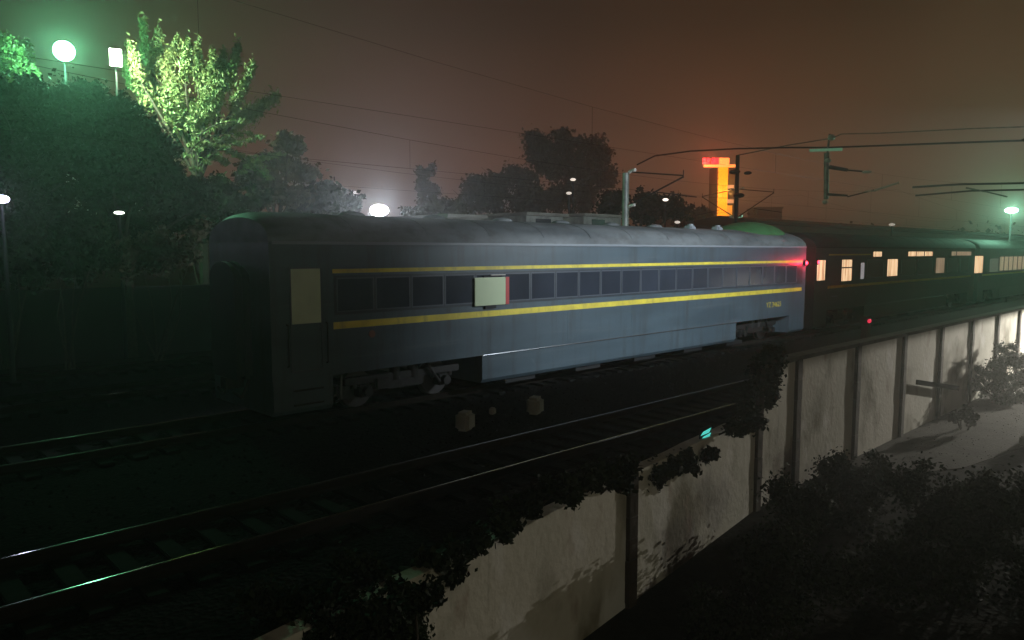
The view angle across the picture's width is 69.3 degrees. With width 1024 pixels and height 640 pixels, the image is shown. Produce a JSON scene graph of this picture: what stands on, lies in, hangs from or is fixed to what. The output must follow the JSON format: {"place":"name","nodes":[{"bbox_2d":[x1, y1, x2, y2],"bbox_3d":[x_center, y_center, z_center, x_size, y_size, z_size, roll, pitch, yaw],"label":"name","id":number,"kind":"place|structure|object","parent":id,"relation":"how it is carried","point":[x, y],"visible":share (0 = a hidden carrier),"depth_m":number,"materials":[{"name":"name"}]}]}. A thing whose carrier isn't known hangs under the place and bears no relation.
{"place":"outdoors","nodes":[
{"label":"outdoors","id":0,"kind":"place"},
{"bbox_2d":[188,203,260,272],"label":"building","id":1,"kind":"structure","parent":0,"point":[197,267],"depth_m":141.08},
{"bbox_2d":[489,407,495,414],"bbox_3d":[-0.486,2.266,18.433,0.144,0.180,0.180,2,6,23],"label":"concrete block","id":2,"kind":"object","parent":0,"point":[492,410],"depth_m":18.37,"materials":[{"name":"concrete"}]},
{"bbox_2d":[0,260,1023,639],"bbox_3d":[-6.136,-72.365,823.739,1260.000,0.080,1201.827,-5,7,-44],"label":"rail bed","id":3,"kind":"object","parent":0,"point":[188,608],"visible":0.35,"depth_m":13.57,"materials":[{"name":"grey gravel"}]},
{"bbox_2d":[0,195,15,381],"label":"street lamp","id":4,"kind":"object","parent":3,"relation":"on","point":[4,199],"visible":0.99,"depth_m":22.48,"materials":[{"name":"black metal"}]},
{"bbox_2d":[0,29,41,82],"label":"tree","id":5,"kind":"object","parent":3,"relation":"on","point":[16,48],"visible":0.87,"depth_m":30.56,"materials":[{"name":"green plant"}]},
{"bbox_2d":[0,63,128,288],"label":"tree","id":6,"kind":"object","parent":3,"relation":"on","point":[30,192],"visible":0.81,"depth_m":26.09,"materials":[{"name":"green plant"}]},
{"bbox_2d":[52,40,78,287],"bbox_3d":[-18.212,-5.087,30.650,0.812,12.666,1.059,-3,6,-29],"label":"street lamp","id":7,"kind":"object","parent":3,"relation":"on","point":[63,50],"visible":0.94,"depth_m":29.81,"materials":[{"name":"white"}]},
{"bbox_2d":[0,284,211,369],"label":"boundary wall","id":8,"kind":"structure","parent":3,"relation":"on","point":[98,335],"depth_m":27.64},
{"bbox_2d":[0,350,212,386],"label":"railway track","id":9,"kind":"structure","parent":3,"relation":"on","point":[140,364],"depth_m":24.99,"materials":[{"name":"metal"}]},
{"bbox_2d":[0,373,214,421],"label":"railway track","id":10,"kind":"structure","parent":3,"relation":"on","point":[137,391],"depth_m":20.25,"materials":[{"name":"metal"}]},
{"bbox_2d":[109,48,121,95],"bbox_3d":[-16.925,-5.262,32.176,0.470,12.732,0.523,-3,6,-27],"label":"street lamp","id":11,"kind":"object","parent":3,"relation":"on","point":[115,56],"visible":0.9,"depth_m":31.43,"materials":[{"name":"white"}]},
{"bbox_2d":[114,211,128,358],"bbox_3d":[-13.837,-1.097,26.339,0.345,5.518,0.544,-3,6,-29],"label":"street lamp","id":12,"kind":"object","parent":3,"relation":"on","point":[124,327],"visible":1,"depth_m":26.52,"materials":[{"name":"black metal"}]},
{"bbox_2d":[53,78,228,357],"bbox_3d":[-13.906,-3.913,27.724,7.276,11.081,5.111,1,5,12],"label":"tree","id":13,"kind":"object","parent":3,"relation":"on","point":[179,200],"visible":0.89,"depth_m":26.85,"materials":[{"name":"green plant"}]},
{"bbox_2d":[106,214,212,369],"bbox_3d":[-12.535,-1.015,26.328,4.908,5.391,2.512,1,5,6],"label":"bush","id":14,"kind":"object","parent":3,"relation":"on","point":[157,251],"visible":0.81,"depth_m":25.87,"materials":[{"name":"green plant"}]},
{"bbox_2d":[120,11,287,283],"bbox_3d":[-13.946,-6.615,34.343,7.791,15.252,3.835,0,5,3],"label":"tree","id":15,"kind":"object","parent":3,"relation":"on","point":[190,120],"visible":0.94,"depth_m":33.65,"materials":[{"name":"green plant"}]},
{"bbox_2d":[186,170,280,283],"bbox_3d":[-13.450,-2.998,34.027,5.307,7.913,3.372,3,6,25],"label":"bush","id":16,"kind":"object","parent":3,"relation":"on","point":[231,196],"visible":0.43,"depth_m":33.55,"materials":[{"name":"green plant"}]},
{"bbox_2d":[230,129,329,212],"bbox_3d":[-11.674,-4.449,38.300,5.183,10.206,4.139,-5,7,-44],"label":"tree","id":17,"kind":"object","parent":3,"relation":"on","point":[288,168],"visible":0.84,"depth_m":37.16,"materials":[{"name":"green plant"}]},
{"bbox_2d":[282,173,365,214],"bbox_3d":[-10.415,-3.830,40.465,4.269,8.583,6.920,-5,7,-44],"label":"tree","id":18,"kind":"object","parent":3,"relation":"on","point":[333,200],"visible":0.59,"depth_m":38.59,"materials":[{"name":"green plant"}]},
{"bbox_2d":[0,379,748,639],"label":"railway track","id":19,"kind":"structure","parent":3,"relation":"on","point":[22,609],"depth_m":11.18,"materials":[{"name":"metal"}]},
{"bbox_2d":[370,204,388,215],"bbox_3d":[-4.596,-1.159,25.857,0.666,5.729,0.872,-1,5,-7],"label":"street light","id":20,"kind":"object","parent":3,"relation":"on","point":[379,210],"visible":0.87,"depth_m":25.29,"materials":[{"name":"white glass"}]},
{"bbox_2d":[413,159,442,206],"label":"tree","id":21,"kind":"object","parent":3,"relation":"on","point":[425,186],"visible":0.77,"depth_m":83.84,"materials":[{"name":"green plant"}]},
{"bbox_2d":[397,194,470,215],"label":"tree","id":22,"kind":"object","parent":3,"relation":"on","point":[442,205],"visible":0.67,"depth_m":52.23,"materials":[{"name":"green plant"}]},
{"bbox_2d":[398,214,487,219],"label":"hut","id":23,"kind":"object","parent":3,"relation":"on","point":[463,216],"visible":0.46,"depth_m":40.21,"materials":[{"name":"concrete"}]},
{"bbox_2d":[455,410,474,431],"bbox_3d":[-1.062,2.287,16.800,0.352,0.440,0.440,2,6,23],"label":"concrete block","id":24,"kind":"object","parent":3,"relation":"on","point":[464,420],"depth_m":16.65,"materials":[{"name":"grey concrete"}]},
{"bbox_2d":[451,158,560,214],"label":"tree","id":25,"kind":"object","parent":3,"relation":"on","point":[499,192],"visible":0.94,"depth_m":89.28,"materials":[{"name":"green plant"}]},
{"bbox_2d":[0,294,1023,485],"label":"railway track","id":26,"kind":"structure","parent":3,"relation":"on","point":[22,468],"depth_m":17.55,"materials":[{"name":"metal"}]},
{"bbox_2d":[209,211,807,416],"bbox_3d":[2.996,-1.091,25.539,26.260,5.107,3.272,-5,7,-44],"label":"railway carriage","id":27,"kind":"object","parent":26,"relation":"on","point":[310,312],"visible":1,"depth_m":19.48,"materials":[{"name":"blue metal"}]},
{"bbox_2d":[291,268,320,323],"bbox_3d":[-4.515,-0.522,16.234,0.707,1.200,0.022,-5,7,-44],"label":"window","id":28,"kind":"structure","parent":27,"relation":"in","point":[305,283],"depth_m":16.22,"materials":[{"name":"beige glass"}]},
{"bbox_2d":[336,277,373,311],"bbox_3d":[-3.616,-0.593,17.105,1.000,0.780,0.034,-5,7,-44],"label":"window","id":29,"kind":"structure","parent":27,"relation":"in","point":[354,293],"depth_m":17.09,"materials":[{"name":"black glass"}]},
{"bbox_2d":[375,276,410,309],"bbox_3d":[-2.864,-0.660,17.828,1.000,0.780,0.034,-5,7,-44],"label":"window","id":30,"kind":"structure","parent":27,"relation":"in","point":[392,292],"depth_m":17.81,"materials":[{"name":"black glass"}]},
{"bbox_2d":[411,275,443,307],"bbox_3d":[-2.112,-0.727,18.551,1.000,0.780,0.034,-5,7,-44],"label":"window","id":31,"kind":"structure","parent":27,"relation":"in","point":[427,290],"depth_m":18.54,"materials":[{"name":"black glass"}]},
{"bbox_2d":[445,274,474,304],"bbox_3d":[-1.360,-0.794,19.274,1.000,0.780,0.034,-5,7,-44],"label":"window","id":32,"kind":"structure","parent":27,"relation":"in","point":[459,289],"depth_m":19.26,"materials":[{"name":"grey glass"}]},
{"bbox_2d":[476,273,502,277],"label":"window","id":33,"kind":"structure","parent":27,"relation":"in","point":[477,275],"depth_m":19.82,"materials":[{"name":"grey glass"}]},
{"bbox_2d":[504,273,529,300],"bbox_3d":[0.143,-0.929,20.719,1.000,0.780,0.034,-5,7,-44],"label":"window","id":34,"kind":"structure","parent":27,"relation":"in","point":[519,283],"depth_m":20.76,"materials":[{"name":"grey glass"}]},
{"bbox_2d":[531,272,554,299],"bbox_3d":[0.895,-0.996,21.442,1.000,0.780,0.034,-5,7,-44],"label":"window","id":35,"kind":"structure","parent":27,"relation":"in","point":[542,283],"depth_m":21.43,"materials":[{"name":"grey glass"}]},
{"bbox_2d":[556,271,578,297],"bbox_3d":[1.646,-1.063,22.165,1.000,0.780,0.034,-5,7,-44],"label":"window","id":36,"kind":"structure","parent":27,"relation":"in","point":[567,281],"depth_m":22.15,"materials":[{"name":"grey glass"}]},
{"bbox_2d":[579,271,599,296],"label":"window","id":37,"kind":"structure","parent":27,"relation":"in","point":[589,281],"depth_m":22.86,"materials":[{"name":"grey glass"}]},
{"bbox_2d":[601,270,620,294],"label":"window","id":38,"kind":"structure","parent":27,"relation":"in","point":[610,279],"depth_m":23.60,"materials":[{"name":"grey glass"}]},
{"bbox_2d":[621,269,640,293],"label":"window","id":39,"kind":"structure","parent":27,"relation":"in","point":[630,278],"depth_m":24.32,"materials":[{"name":"grey glass"}]},
{"bbox_2d":[641,269,658,292],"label":"window","id":40,"kind":"structure","parent":27,"relation":"in","point":[649,277],"depth_m":25.04,"materials":[{"name":"grey glass"}]},
{"bbox_2d":[659,268,675,291],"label":"window","id":41,"kind":"structure","parent":27,"relation":"in","point":[667,277],"depth_m":25.78,"materials":[{"name":"grey glass"}]},
{"bbox_2d":[676,268,691,289],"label":"window","id":42,"kind":"structure","parent":27,"relation":"in","point":[683,275],"depth_m":26.48,"materials":[{"name":"grey glass"}]},
{"bbox_2d":[692,267,707,288],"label":"window","id":43,"kind":"structure","parent":27,"relation":"in","point":[700,275],"depth_m":27.23,"materials":[{"name":"grey glass"}]},
{"bbox_2d":[708,267,722,287],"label":"window","id":44,"kind":"structure","parent":27,"relation":"in","point":[714,273],"depth_m":27.93,"materials":[{"name":"grey glass"}]},
{"bbox_2d":[722,267,736,286],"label":"window","id":45,"kind":"structure","parent":27,"relation":"in","point":[729,273],"depth_m":28.66,"materials":[{"name":"grey glass"}]},
{"bbox_2d":[736,266,749,286],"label":"window","id":46,"kind":"structure","parent":27,"relation":"in","point":[743,273],"depth_m":29.39,"materials":[{"name":"grey glass"}]},
{"bbox_2d":[750,266,762,285],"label":"window","id":47,"kind":"structure","parent":27,"relation":"in","point":[755,271],"depth_m":30.10,"materials":[{"name":"grey glass"}]},
{"bbox_2d":[762,266,774,284],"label":"window","id":48,"kind":"structure","parent":27,"relation":"in","point":[768,271],"depth_m":30.82,"materials":[{"name":"grey glass"}]},
{"bbox_2d":[774,265,785,283],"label":"window","id":49,"kind":"structure","parent":27,"relation":"in","point":[780,270],"depth_m":31.56,"materials":[{"name":"grey glass"}]},
{"bbox_2d":[786,265,796,282],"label":"window","id":50,"kind":"structure","parent":27,"relation":"in","point":[791,270],"depth_m":32.28,"materials":[{"name":"grey glass"}]},
{"bbox_2d":[786,232,975,328],"bbox_3d":[22.012,-2.604,43.840,26.390,4.738,3.272,-5,7,-44],"label":"railway carriage","id":51,"kind":"object","parent":26,"relation":"on","point":[853,277],"visible":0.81,"depth_m":39.64,"materials":[{"name":"green metal"}]},
{"bbox_2d":[816,259,825,280],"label":"window","id":52,"kind":"structure","parent":51,"relation":"in","point":[821,268],"depth_m":34.36,"materials":[{"name":"beige"}]},
{"bbox_2d":[841,259,852,281],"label":"window","id":53,"kind":"structure","parent":51,"relation":"in","point":[846,267],"depth_m":36.36,"materials":[{"name":"beige"}]},
{"bbox_2d":[860,262,864,279],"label":"window","id":54,"kind":"structure","parent":51,"relation":"in","point":[862,266],"depth_m":37.73,"materials":[{"name":"grey"}]},
{"bbox_2d":[866,259,883,277],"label":"window","id":55,"kind":"structure","parent":51,"relation":"in","point":[875,267],"depth_m":38.89,"materials":[{"name":"black glass"}]},
{"bbox_2d":[873,252,881,256],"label":"transom window","id":56,"kind":"structure","parent":51,"relation":"in","point":[875,254],"depth_m":38.99,"materials":[{"name":"beige"}]},
{"bbox_2d":[887,259,897,276],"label":"window","id":57,"kind":"structure","parent":51,"relation":"in","point":[892,264],"depth_m":40.60,"materials":[{"name":"beige"}]},
{"bbox_2d":[901,259,915,275],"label":"window","id":58,"kind":"structure","parent":51,"relation":"in","point":[908,266],"depth_m":42.32,"materials":[{"name":"black glass"}]},
{"bbox_2d":[917,258,932,274],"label":"window","id":59,"kind":"structure","parent":51,"relation":"in","point":[925,265],"depth_m":44.33,"materials":[{"name":"black glass"}]},
{"bbox_2d":[935,257,944,273],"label":"window","id":60,"kind":"structure","parent":51,"relation":"in","point":[940,261],"depth_m":46.26,"materials":[{"name":"beige glass"}]},
{"bbox_2d":[947,258,958,272],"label":"window","id":61,"kind":"structure","parent":51,"relation":"in","point":[952,265],"depth_m":48.05,"materials":[{"name":"black glass"}]},
{"bbox_2d":[957,252,970,255],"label":"transom window","id":62,"kind":"structure","parent":51,"relation":"in","point":[958,253],"depth_m":49.50,"materials":[{"name":"beige"}]},
{"bbox_2d":[960,257,968,271],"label":"window","id":63,"kind":"structure","parent":51,"relation":"in","point":[964,266],"depth_m":49.89,"materials":[{"name":"black glass"}]},
{"bbox_2d":[961,239,1023,302],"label":"railway carriage","id":64,"kind":"object","parent":26,"relation":"on","point":[998,269],"visible":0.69,"depth_m":56.22,"materials":[{"name":"green metal"}]},
{"bbox_2d":[974,255,983,273],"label":"window","id":65,"kind":"structure","parent":64,"relation":"in","point":[978,264],"depth_m":52.19,"materials":[{"name":"beige glass"}]},
{"bbox_2d":[989,258,998,272],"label":"window","id":66,"kind":"structure","parent":64,"relation":"in","point":[994,262],"depth_m":54.94,"materials":[{"name":"grey"}]},
{"bbox_2d":[999,256,1003,270],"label":"window","id":67,"kind":"structure","parent":64,"relation":"in","point":[1001,266],"depth_m":56.45,"materials":[{"name":"beige"}]},
{"bbox_2d":[1004,256,1008,270],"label":"window","id":68,"kind":"structure","parent":64,"relation":"in","point":[1006,258],"depth_m":57.35,"materials":[{"name":"beige"}]},
{"bbox_2d":[1008,256,1012,270],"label":"window","id":69,"kind":"structure","parent":64,"relation":"in","point":[1010,266],"depth_m":58.34,"materials":[{"name":"beige"}]},
{"bbox_2d":[1013,256,1017,269],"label":"window","id":70,"kind":"structure","parent":64,"relation":"in","point":[1015,258],"depth_m":59.29,"materials":[{"name":"beige"}]},
{"bbox_2d":[1017,256,1021,269],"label":"window","id":71,"kind":"structure","parent":64,"relation":"in","point":[1019,266],"depth_m":60.35,"materials":[{"name":"beige"}]},
{"bbox_2d":[477,212,568,222],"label":"hut","id":72,"kind":"object","parent":3,"relation":"on","point":[533,217],"visible":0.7,"depth_m":44.37,"materials":[{"name":"concrete"}]},
{"bbox_2d":[536,219,550,222],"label":"window","id":73,"kind":"structure","parent":72,"relation":"in","point":[537,220],"depth_m":44.55,"materials":[{"name":"grey glass"}]},
{"bbox_2d":[42,209,1022,273],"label":"distant foliage","id":74,"kind":"object","parent":3,"relation":"on","point":[988,230],"visible":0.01,"depth_m":134.05,"materials":[{"name":"green plant"}]},
{"bbox_2d":[519,123,624,213],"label":"tree","id":75,"kind":"object","parent":3,"relation":"on","point":[541,150],"visible":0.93,"depth_m":93.62,"materials":[{"name":"green plant"}]},
{"bbox_2d":[570,178,575,213],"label":"street lamp","id":76,"kind":"object","parent":3,"relation":"on","point":[572,179],"visible":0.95,"depth_m":52.37,"materials":[{"name":"black"}]},
{"bbox_2d":[563,213,621,225],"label":"hut","id":77,"kind":"object","parent":3,"relation":"on","point":[588,218],"visible":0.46,"depth_m":47.82,"materials":[{"name":"concrete"}]},
{"bbox_2d":[592,219,604,224],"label":"window","id":78,"kind":"structure","parent":77,"relation":"in","point":[594,221],"depth_m":48.03,"materials":[{"name":"grey glass"}]},
{"bbox_2d":[591,185,694,226],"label":"tree","id":79,"kind":"object","parent":3,"relation":"on","point":[643,213],"visible":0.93,"depth_m":58.00,"materials":[{"name":"green plant"}]},
{"bbox_2d":[622,168,696,225],"bbox_3d":[5.937,-2.487,30.675,0.600,7.684,3.776,-5,7,-44],"label":"catenary mast","id":80,"kind":"object","parent":3,"relation":"on","point":[626,205],"visible":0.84,"depth_m":31.40,"materials":[{"name":"metal"}]},
{"bbox_2d":[1,58,1020,226],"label":"overhead wire","id":81,"kind":"object","parent":80,"relation":"hanging from","point":[396,137],"visible":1,"depth_m":18.44,"materials":[{"name":"grey metal"}]},
{"bbox_2d":[663,198,667,226],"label":"street lamp","id":82,"kind":"object","parent":3,"relation":"on","point":[665,199],"visible":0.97,"depth_m":52.35,"materials":[{"name":"black"}]},
{"bbox_2d":[670,204,715,227],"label":"tree","id":83,"kind":"object","parent":3,"relation":"on","point":[697,211],"visible":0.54,"depth_m":73.82,"materials":[{"name":"green plant"}]},
{"bbox_2d":[695,155,781,222],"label":"catenary mast","id":84,"kind":"object","parent":3,"relation":"on","point":[736,202],"visible":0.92,"depth_m":52.10,"materials":[{"name":"grey metal"}]},
{"bbox_2d":[725,343,789,420],"bbox_3d":[5.792,1.610,17.546,2.105,2.006,0.974,-5,7,-44],"label":"bush","id":85,"kind":"object","parent":3,"relation":"on","point":[771,357],"visible":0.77,"depth_m":17.48,"materials":[{"name":"green plant"}]},
{"bbox_2d":[684,216,1023,240],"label":"warehouse","id":86,"kind":"structure","parent":3,"relation":"on","point":[784,226],"depth_m":81.33,"materials":[{"name":"metal"}]},
{"bbox_2d":[860,316,871,338],"bbox_3d":[15.964,0.399,33.344,0.549,1.142,0.386,-5,7,-44],"label":"dwarf signal","id":87,"kind":"object","parent":3,"relation":"on","point":[866,322],"visible":0.94,"depth_m":33.21,"materials":[{"name":"metal"}]},
{"bbox_2d":[1004,207,1018,301],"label":"street lamp","id":88,"kind":"object","parent":3,"relation":"on","point":[1011,210],"visible":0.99,"depth_m":58.08,"materials":[{"name":"black"}]},
{"bbox_2d":[0,0,1023,239],"label":"sky","id":89,"kind":"structure","parent":0,"point":[749,73],"materials":[{"name":"brown"}]},
{"bbox_2d":[526,395,543,414],"bbox_3d":[0.577,2.130,18.493,0.352,0.440,0.440,2,6,23],"label":"concrete block","id":90,"kind":"object","parent":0,"point":[534,404],"depth_m":18.33,"materials":[{"name":"grey concrete"}]},
{"bbox_2d":[655,216,672,226],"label":"building","id":91,"kind":"structure","parent":0,"point":[659,221],"depth_m":210.40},
{"bbox_2d":[702,158,734,216],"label":"tower","id":92,"kind":"structure","parent":0,"point":[720,175],"depth_m":103.41,"materials":[{"name":"orange"}]},
{"bbox_2d":[727,185,733,202],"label":"window","id":93,"kind":"structure","parent":92,"relation":"in","point":[729,186],"depth_m":103.43,"materials":[{"name":"orange"}]},
{"bbox_2d":[747,207,782,219],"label":"building","id":94,"kind":"structure","parent":0,"point":[771,214],"depth_m":260.19,"materials":[{"name":"brown"}]},
{"bbox_2d":[583,447,1023,639],"bbox_3d":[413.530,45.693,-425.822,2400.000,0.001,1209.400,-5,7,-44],"label":"ground","id":95,"kind":"structure","parent":0,"point":[652,613],"depth_m":12.88,"materials":[{"name":"soil"}]},
{"bbox_2d":[227,541,437,639],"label":"bush","id":96,"kind":"object","parent":95,"relation":"on","point":[379,617],"visible":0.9,"depth_m":7.72,"materials":[{"name":"green plant"}]},
{"bbox_2d":[254,305,1023,639],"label":"retaining wall","id":97,"kind":"structure","parent":95,"relation":"on","point":[584,571],"depth_m":15.14,"materials":[{"name":"grey concrete"}]},
{"bbox_2d":[271,449,643,637],"bbox_3d":[-0.289,3.095,9.828,6.349,1.816,0.980,-5,7,-44],"label":"bush","id":98,"kind":"object","parent":97,"relation":"attached to","point":[618,477],"visible":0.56,"depth_m":9.71,"materials":[{"name":"green plant"}]},
{"bbox_2d":[699,425,711,438],"bbox_3d":[3.963,2.647,15.316,0.440,0.910,0.096,-5,7,-44],"label":"trackside marker","id":99,"kind":"object","parent":97,"relation":"attached to","point":[705,431],"visible":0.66,"depth_m":15.23,"materials":[{"name":"metal"}]},
{"bbox_2d":[644,400,769,492],"bbox_3d":[3.733,2.432,14.717,4.370,1.281,0.960,-5,7,-44],"label":"bush","id":100,"kind":"object","parent":97,"relation":"attached to","point":[686,461],"visible":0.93,"depth_m":14.74,"materials":[{"name":"green plant"}]},
{"bbox_2d":[915,380,958,390],"bbox_3d":[15.306,2.345,26.573,4.511,0.170,0.100,9,-2,-44],"label":"timber bar","id":101,"kind":"object","parent":97,"relation":"attached to","point":[935,384],"visible":1,"depth_m":26.26,"materials":[{"name":"black wood"}]},
{"bbox_2d":[676,460,885,639],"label":"bush","id":102,"kind":"object","parent":95,"relation":"on","point":[771,590],"visible":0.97,"depth_m":11.64,"materials":[{"name":"green plant"}]},
{"bbox_2d":[792,446,902,535],"bbox_3d":[7.916,4.429,17.277,3.431,3.396,2.454,-5,7,-44],"label":"bush","id":103,"kind":"object","parent":95,"relation":"on","point":[853,511],"visible":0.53,"depth_m":16.25,"materials":[{"name":"green plant"}]},
{"bbox_2d":[843,451,1023,617],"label":"bush","id":104,"kind":"object","parent":95,"relation":"on","point":[971,519],"visible":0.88,"depth_m":12.71,"materials":[{"name":"green plant"}]},
{"bbox_2d":[971,337,1023,405],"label":"bush","id":105,"kind":"object","parent":95,"relation":"on","point":[1005,380],"visible":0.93,"depth_m":30.21,"materials":[{"name":"green plant"}]},
{"bbox_2d":[850,387,1023,473],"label":"path","id":106,"kind":"structure","parent":0,"point":[944,442],"depth_m":24.10,"materials":[{"name":"grey concrete"}]},
{"bbox_2d":[946,404,980,429],"bbox_3d":[15.418,3.367,25.354,0.937,0.953,1.004,0,5,1],"label":"bush","id":107,"kind":"object","parent":106,"relation":"on","point":[965,412],"visible":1,"depth_m":25.34,"materials":[{"name":"green plant"}]},
{"bbox_3d":[28.420,-5.322,39.495,0.425,11.500,0.425,-5,7,-44],"label":"catenary mast","id":108,"kind":"object","parent":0,"visible":0},
{"bbox_2d":[637,126,1023,204],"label":"cross span","id":109,"kind":"object","parent":108,"relation":"attached to","point":[827,167],"visible":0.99,"depth_m":46.05,"materials":[{"name":"grey metal"}]},
{"bbox_2d":[0,0,1019,210],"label":"overhead wire","id":110,"kind":"object","parent":109,"relation":"hanging from","point":[445,121],"visible":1,"depth_m":12.07,"materials":[{"name":"grey metal"}]},
{"bbox_2d":[0,113,1021,232],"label":"overhead wire","id":111,"kind":"object","parent":109,"relation":"hanging from","point":[382,170],"visible":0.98,"depth_m":24.88,"materials":[{"name":"grey metal"}]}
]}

